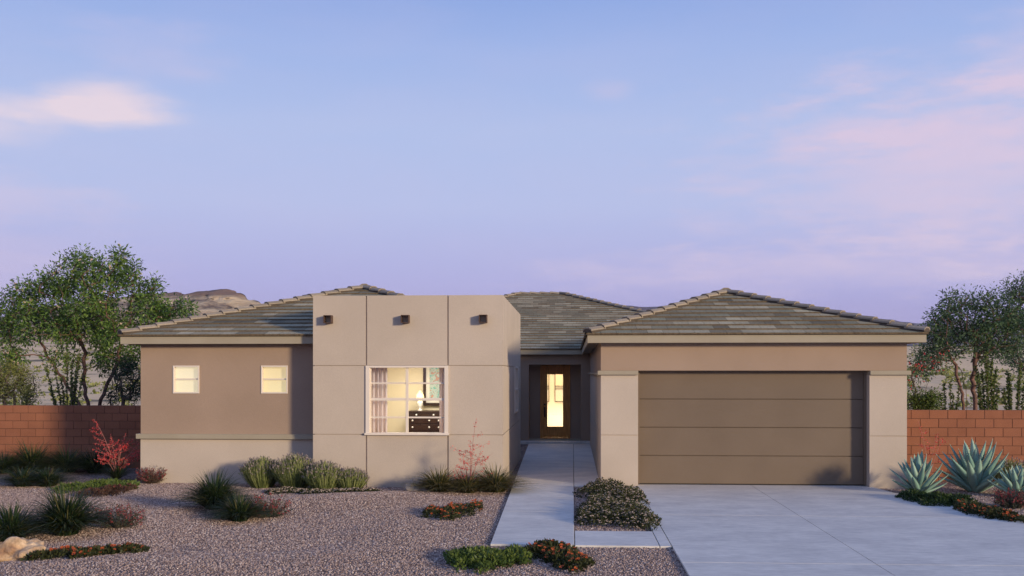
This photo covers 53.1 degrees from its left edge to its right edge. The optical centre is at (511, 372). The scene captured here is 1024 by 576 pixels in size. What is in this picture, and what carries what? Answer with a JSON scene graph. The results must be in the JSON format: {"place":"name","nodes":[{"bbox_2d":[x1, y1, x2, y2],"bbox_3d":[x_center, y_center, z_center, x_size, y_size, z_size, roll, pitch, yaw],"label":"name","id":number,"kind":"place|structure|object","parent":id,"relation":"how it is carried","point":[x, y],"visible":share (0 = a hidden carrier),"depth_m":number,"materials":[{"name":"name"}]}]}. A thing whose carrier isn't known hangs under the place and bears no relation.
{"place":"outdoors","nodes":[
{"label":"outdoors","id":0,"kind":"place"},
{"bbox_2d":[0,289,260,342],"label":"mesa hill","id":1,"kind":"structure","parent":0,"point":[211,301],"depth_m":417.11,"materials":[{"name":"brown stone"}]},
{"bbox_2d":[302,290,656,309],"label":"hill","id":2,"kind":"structure","parent":0,"point":[645,308],"depth_m":975.34,"materials":[{"name":"brown"}]},
{"bbox_2d":[0,444,1023,575],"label":"gravel ground","id":3,"kind":"structure","parent":0,"point":[86,475],"depth_m":14.89,"materials":[{"name":"grey gravel"}]},
{"bbox_2d":[0,451,42,473],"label":"grass clump","id":4,"kind":"object","parent":3,"relation":"on","point":[2,466],"visible":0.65,"depth_m":24.88,"materials":[{"name":"green plant"}]},
{"bbox_2d":[0,356,45,404],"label":"shrub","id":5,"kind":"object","parent":3,"relation":"on","point":[5,379],"visible":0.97,"depth_m":28.84,"materials":[{"name":"green plant"}]},
{"bbox_2d":[0,536,48,561],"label":"boulder","id":6,"kind":"object","parent":3,"relation":"on","point":[14,548],"visible":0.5,"depth_m":13.16,"materials":[{"name":"beige stone"}]},
{"bbox_2d":[0,464,49,486],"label":"grass clump","id":7,"kind":"object","parent":3,"relation":"on","point":[14,477],"visible":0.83,"depth_m":21.98,"materials":[{"name":"green plant"}]},
{"bbox_2d":[0,437,76,472],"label":"grass clump","id":8,"kind":"object","parent":3,"relation":"on","point":[29,457],"visible":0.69,"depth_m":25.08,"materials":[{"name":"green plant"}]},
{"bbox_2d":[0,499,85,541],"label":"grass clump","id":9,"kind":"object","parent":3,"relation":"on","point":[5,533],"visible":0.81,"depth_m":14.72,"materials":[{"name":"green plant"}]},
{"bbox_2d":[3,464,84,486],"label":"grass clump","id":10,"kind":"object","parent":3,"relation":"on","point":[53,479],"visible":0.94,"depth_m":22.00,"materials":[{"name":"green plant"}]},
{"bbox_2d":[13,443,109,472],"bbox_3d":[-11.043,2.071,25.381,2.716,0.754,2.663,0,0,3],"label":"grass clump","id":11,"kind":"object","parent":3,"relation":"on","point":[65,461],"visible":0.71,"depth_m":25.09,"materials":[{"name":"green plant"}]},
{"bbox_2d":[44,352,84,404],"bbox_3d":[-12.288,0.932,28.213,1.267,3.042,0.544,0,0,3],"label":"ocotillo","id":12,"kind":"object","parent":3,"relation":"on","point":[73,401],"visible":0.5,"depth_m":28.22,"materials":[{"name":"green plant"}]},
{"bbox_2d":[0,405,140,467],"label":"block wall","id":13,"kind":"structure","parent":3,"relation":"on","point":[63,426],"depth_m":26.42,"materials":[{"name":"red brick"}]},
{"bbox_2d":[6,480,134,536],"bbox_3d":[-6.648,1.988,15.213,2.078,0.835,2.092,0,0,3],"label":"grass clump","id":14,"kind":"object","parent":3,"relation":"on","point":[70,515],"visible":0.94,"depth_m":15.07,"materials":[{"name":"green plant"}]},
{"bbox_2d":[20,542,149,560],"bbox_3d":[-5.552,2.332,13.425,0.850,0.217,1.606,0,0,43],"label":"daisy patch","id":15,"kind":"object","parent":3,"relation":"on","point":[72,551],"visible":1,"depth_m":13.21,"materials":[{"name":"green plant"}]},
{"bbox_2d":[52,445,133,472],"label":"grass clump","id":16,"kind":"object","parent":3,"relation":"on","point":[91,462],"visible":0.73,"depth_m":24.99,"materials":[{"name":"green plant"}]},
{"bbox_2d":[51,478,140,493],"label":"ground cover","id":17,"kind":"object","parent":3,"relation":"on","point":[96,483],"visible":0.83,"depth_m":21.36,"materials":[{"name":"green plant"}]},
{"bbox_2d":[0,241,199,404],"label":"tree","id":18,"kind":"object","parent":3,"relation":"on","point":[101,323],"visible":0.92,"depth_m":29.08,"materials":[{"name":"green plant"}]},
{"bbox_2d":[72,483,140,498],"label":"ground cover","id":19,"kind":"object","parent":3,"relation":"on","point":[113,489],"visible":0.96,"depth_m":20.58,"materials":[{"name":"green plant"}]},
{"bbox_2d":[92,420,140,478],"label":"red yucca","id":20,"kind":"object","parent":3,"relation":"on","point":[117,471],"visible":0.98,"depth_m":23.37,"materials":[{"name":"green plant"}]},
{"bbox_2d":[89,502,147,528],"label":"shrub","id":21,"kind":"object","parent":3,"relation":"on","point":[127,522],"visible":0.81,"depth_m":15.76,"materials":[{"name":"red plant"}]},
{"bbox_2d":[100,352,140,404],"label":"shrub","id":22,"kind":"object","parent":3,"relation":"on","point":[127,368],"visible":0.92,"depth_m":28.61,"materials":[{"name":"green plant"}]},
{"bbox_2d":[135,466,167,483],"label":"shrub","id":23,"kind":"object","parent":3,"relation":"on","point":[150,479],"visible":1,"depth_m":22.63,"materials":[{"name":"red plant"}]},
{"bbox_2d":[168,467,258,509],"bbox_3d":[-5.175,1.988,17.882,1.909,0.754,1.984,0,0,3],"label":"grass clump","id":24,"kind":"object","parent":3,"relation":"on","point":[210,493],"visible":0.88,"depth_m":17.68,"materials":[{"name":"green plant"}]},
{"bbox_2d":[190,490,280,521],"bbox_3d":[-4.486,2.184,16.913,1.677,0.527,1.692,0,0,3],"label":"grass clump","id":25,"kind":"object","parent":3,"relation":"on","point":[242,510],"visible":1,"depth_m":16.79,"materials":[{"name":"green plant"}]},
{"bbox_2d":[238,455,277,487],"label":"lavender bush","id":26,"kind":"object","parent":3,"relation":"on","point":[257,473],"visible":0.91,"depth_m":21.68,"materials":[{"name":"green plant"}]},
{"bbox_2d":[247,493,292,517],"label":"shrub","id":27,"kind":"object","parent":3,"relation":"on","point":[273,507],"visible":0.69,"depth_m":17.34,"materials":[{"name":"red plant"}]},
{"bbox_2d":[269,451,316,487],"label":"lavender bush","id":28,"kind":"object","parent":3,"relation":"on","point":[287,472],"visible":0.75,"depth_m":21.35,"materials":[{"name":"green plant"}]},
{"bbox_2d":[301,460,343,488],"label":"lavender bush","id":29,"kind":"object","parent":3,"relation":"on","point":[321,474],"visible":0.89,"depth_m":20.91,"materials":[{"name":"green plant"}]},
{"bbox_2d":[264,486,381,494],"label":"ground cover","id":30,"kind":"object","parent":3,"relation":"on","point":[292,489],"visible":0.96,"depth_m":20.73,"materials":[{"name":"green plant"}]},
{"bbox_2d":[335,466,370,490],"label":"lavender bush","id":31,"kind":"object","parent":3,"relation":"on","point":[352,477],"visible":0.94,"depth_m":20.96,"materials":[{"name":"green plant"}]},
{"bbox_2d":[403,477,430,490],"bbox_3d":[-1.915,2.333,21.259,0.679,0.338,0.455,0,0,-8],"label":"rock","id":32,"kind":"object","parent":3,"relation":"on","point":[408,488],"visible":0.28,"depth_m":21.09,"materials":[{"name":"grey stone"}]},
{"bbox_2d":[398,463,480,491],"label":"grass clump","id":33,"kind":"object","parent":3,"relation":"on","point":[433,479],"visible":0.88,"depth_m":20.80,"materials":[{"name":"green plant"}]},
{"bbox_2d":[420,499,483,520],"bbox_3d":[-1.047,2.374,17.971,1.065,0.216,2.250,0,0,3],"label":"daisy patch","id":34,"kind":"object","parent":3,"relation":"on","point":[451,511],"visible":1,"depth_m":17.66,"materials":[{"name":"green plant"}]},
{"bbox_2d":[427,468,508,492],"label":"grass clump","id":35,"kind":"object","parent":3,"relation":"on","point":[463,482],"visible":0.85,"depth_m":20.72,"materials":[{"name":"green plant"}]},
{"bbox_2d":[447,418,491,485],"bbox_3d":[-0.850,1.683,20.916,0.934,1.528,0.655,0,0,-10],"label":"red yucca","id":36,"kind":"object","parent":3,"relation":"on","point":[471,457],"visible":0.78,"depth_m":20.87,"materials":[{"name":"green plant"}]},
{"bbox_2d":[440,543,535,573],"bbox_3d":[-0.260,2.371,13.279,1.271,0.246,1.621,0,0,-17],"label":"ground cover","id":37,"kind":"object","parent":3,"relation":"on","point":[477,556],"visible":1,"depth_m":13.08,"materials":[{"name":"green plant"}]},
{"bbox_2d":[455,463,545,492],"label":"grass clump","id":38,"kind":"object","parent":3,"relation":"on","point":[501,480],"visible":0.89,"depth_m":20.90,"materials":[{"name":"green plant"}]},
{"bbox_2d":[117,284,929,488],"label":"house","id":39,"kind":"structure","parent":3,"relation":"on","point":[725,386],"depth_m":22.10,"materials":[{"name":"beige paint"}]},
{"bbox_2d":[173,366,198,392],"bbox_3d":[-7.256,0.145,22.868,0.600,0.622,0.140,0,0,3],"label":"window","id":40,"kind":"structure","parent":39,"relation":"in","point":[185,378],"depth_m":22.92,"materials":[{"name":"glass"}]},
{"bbox_2d":[261,366,287,393],"bbox_3d":[-5.264,0.145,22.750,0.599,0.622,0.140,0,0,3],"label":"window","id":41,"kind":"structure","parent":39,"relation":"in","point":[274,379],"depth_m":22.80,"materials":[{"name":"glass"}]},
{"bbox_2d":[372,368,386,431],"bbox_3d":[-2.954,1.000,22.360,0.477,2.500,0.128,0,0,3],"label":"curtain","id":42,"kind":"object","parent":39,"relation":"hanging from","point":[379,408],"visible":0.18,"depth_m":22.34,"materials":[{"name":"fabric"}]},
{"bbox_2d":[364,366,448,434],"bbox_3d":[-2.243,0.586,21.968,1.824,1.487,0.225,0,0,3],"label":"window","id":43,"kind":"structure","parent":39,"relation":"in","point":[369,399],"depth_m":21.94,"materials":[{"name":"plastic"}]},
{"bbox_2d":[409,410,438,431],"bbox_3d":[-1.807,1.640,25.816,1.613,1.380,0.612,0,0,3],"label":"dresser","id":44,"kind":"object","parent":39,"relation":"in","point":[423,424],"visible":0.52,"depth_m":25.56,"materials":[{"name":"brown wood"}]},
{"bbox_2d":[416,391,423,410],"bbox_3d":[-2.309,0.690,25.731,0.200,0.520,0.202,0,0,3],"label":"table lamp","id":45,"kind":"object","parent":44,"relation":"on","point":[420,395],"visible":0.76,"depth_m":25.68,"materials":[{"name":"white ceramic"}]},
{"bbox_2d":[423,368,438,405],"bbox_3d":[-1.738,0.225,26.093,1.050,1.210,0.070,0,0,3],"label":"framed painting","id":46,"kind":"object","parent":39,"relation":"attached to","point":[430,375],"visible":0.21,"depth_m":26.10,"materials":[{"name":"multicoloured wood"}]},
{"bbox_2d":[439,368,443,431],"bbox_3d":[-1.436,1.000,22.271,0.293,2.500,0.126,0,0,3],"label":"curtain","id":47,"kind":"object","parent":39,"relation":"hanging from","point":[441,403],"visible":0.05,"depth_m":22.29,"materials":[{"name":"fabric"}]},
{"bbox_2d":[513,366,517,412],"bbox_3d":[0.067,0.430,26.843,0.130,1.200,1.400,0,0,3],"label":"window","id":48,"kind":"structure","parent":39,"relation":"in","point":[515,367],"depth_m":26.14,"materials":[{"name":"glass"}]},
{"bbox_2d":[547,374,548,401],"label":"framed picture","id":49,"kind":"object","parent":39,"relation":"attached to","point":[547,387],"visible":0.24,"depth_m":40.45,"materials":[{"name":"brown wood"}]},
{"bbox_2d":[540,365,569,438],"bbox_3d":[1.541,1.006,36.486,1.093,2.699,0.174,0,0,3],"label":"front door","id":50,"kind":"structure","parent":39,"relation":"in","point":[546,432],"depth_m":36.46,"materials":[{"name":"brown wood"}]},
{"bbox_2d":[555,374,562,401],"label":"framed picture","id":51,"kind":"object","parent":39,"relation":"attached to","point":[558,387],"visible":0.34,"depth_m":40.42,"materials":[{"name":"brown wood"}]},
{"bbox_2d":[640,372,862,485],"bbox_3d":[5.157,1.135,22.139,4.975,2.569,0.050,0,0,3],"label":"garage door","id":52,"kind":"structure","parent":39,"relation":"in","point":[697,428],"depth_m":22.11,"materials":[{"name":"paint"}]},
{"bbox_2d":[523,537,595,574],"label":"daisy patch","id":53,"kind":"object","parent":3,"relation":"on","point":[551,551],"visible":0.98,"depth_m":13.30,"materials":[{"name":"green plant"}]},
{"bbox_2d":[490,443,671,547],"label":"walkway","id":54,"kind":"structure","parent":3,"relation":"on","point":[539,511],"depth_m":18.42,"materials":[{"name":"concrete"}]},
{"bbox_2d":[572,477,661,530],"bbox_3d":[1.889,2.325,19.341,1.503,0.310,7.287,0,0,3],"label":"ground cover","id":55,"kind":"object","parent":3,"relation":"on","point":[610,506],"visible":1,"depth_m":17.57,"materials":[{"name":"green plant"}]},
{"bbox_2d":[889,451,947,492],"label":"agave","id":56,"kind":"object","parent":3,"relation":"on","point":[917,474],"visible":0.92,"depth_m":20.51,"materials":[{"name":"green plant"}]},
{"bbox_2d":[907,384,946,409],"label":"shrub","id":57,"kind":"object","parent":3,"relation":"on","point":[928,400],"visible":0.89,"depth_m":24.38,"materials":[{"name":"green plant"}]},
{"bbox_2d":[907,347,949,392],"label":"shrub","id":58,"kind":"object","parent":3,"relation":"on","point":[922,365],"visible":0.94,"depth_m":25.90,"materials":[{"name":"green plant"}]},
{"bbox_2d":[915,424,952,483],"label":"red yucca","id":59,"kind":"object","parent":3,"relation":"on","point":[942,439],"visible":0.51,"depth_m":22.35,"materials":[{"name":"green plant"}]},
{"bbox_2d":[894,488,978,506],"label":"ground cover","id":60,"kind":"object","parent":3,"relation":"on","point":[924,497],"visible":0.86,"depth_m":18.99,"materials":[{"name":"green plant"}]},
{"bbox_2d":[939,380,960,409],"bbox_3d":[10.871,1.294,25.472,0.558,2.318,0.399,0,0,3],"label":"ocotillo","id":61,"kind":"object","parent":3,"relation":"on","point":[951,406],"visible":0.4,"depth_m":25.46,"materials":[{"name":"green plant"}]},
{"bbox_2d":[907,410,1023,481],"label":"block wall","id":62,"kind":"structure","parent":3,"relation":"on","point":[1002,429],"depth_m":23.14,"materials":[{"name":"red brick"}]},
{"bbox_2d":[907,281,1023,409],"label":"tree","id":63,"kind":"object","parent":3,"relation":"on","point":[999,320],"visible":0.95,"depth_m":27.35,"materials":[{"name":"green plant"}]},
{"bbox_2d":[936,439,1008,492],"bbox_3d":[9.429,1.877,20.988,1.563,1.160,1.527,0,0,3],"label":"agave","id":64,"kind":"object","parent":3,"relation":"on","point":[971,469],"visible":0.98,"depth_m":20.80,"materials":[{"name":"green plant"}]},
{"bbox_2d":[973,352,999,409],"bbox_3d":[11.851,0.950,25.555,0.749,3.004,0.620,0,0,3],"label":"ocotillo","id":65,"kind":"object","parent":3,"relation":"on","point":[989,392],"visible":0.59,"depth_m":25.56,"materials":[{"name":"green plant"}]},
{"bbox_2d":[951,498,1023,522],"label":"daisy patch","id":66,"kind":"object","parent":3,"relation":"on","point":[972,507],"visible":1,"depth_m":17.27,"materials":[{"name":"green plant"}]},
{"bbox_2d":[988,464,1023,495],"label":"agave","id":67,"kind":"object","parent":3,"relation":"on","point":[1014,479],"visible":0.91,"depth_m":20.01,"materials":[{"name":"green plant"}]},
{"bbox_2d":[988,488,1023,508],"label":"shrub","id":68,"kind":"object","parent":3,"relation":"on","point":[1000,497],"visible":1,"depth_m":18.52,"materials":[{"name":"red plant"}]},
{"bbox_2d":[994,457,1023,481],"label":"shrub","id":69,"kind":"object","parent":3,"relation":"on","point":[1007,464],"visible":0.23,"depth_m":22.40,"materials":[{"name":"green plant"}]},
{"bbox_2d":[995,269,1023,375],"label":"tree","id":70,"kind":"object","parent":3,"relation":"on","point":[1019,293],"visible":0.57,"depth_m":30.64,"materials":[{"name":"green plant"}]},
{"bbox_2d":[1000,362,1023,409],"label":"ocotillo","id":71,"kind":"object","parent":3,"relation":"on","point":[1018,397],"visible":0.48,"depth_m":25.63,"materials":[{"name":"green plant"}]},
{"bbox_2d":[0,342,1023,409],"bbox_3d":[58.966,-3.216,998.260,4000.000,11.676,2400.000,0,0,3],"label":"desert terrain","id":72,"kind":"structure","parent":0,"point":[93,375],"depth_m":125.96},
{"bbox_2d":[0,340,1023,409],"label":"desert scrub","id":73,"kind":"object","parent":72,"relation":"on","point":[949,374],"visible":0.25,"depth_m":107.30,"materials":[{"name":"green plant"}]},
{"bbox_2d":[0,0,1023,322],"label":"sky","id":74,"kind":"structure","parent":0,"point":[864,157],"materials":[{"name":"blue"}]},
{"bbox_2d":[638,484,1023,575],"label":"driveway","id":75,"kind":"structure","parent":0,"point":[771,530],"depth_m":15.44,"materials":[{"name":"concrete"}]},
{"bbox_2d":[889,317,1023,347],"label":"distant hills","id":76,"kind":"structure","parent":0,"point":[912,345],"depth_m":1566.55,"materials":[{"name":"brown"}]}
]}

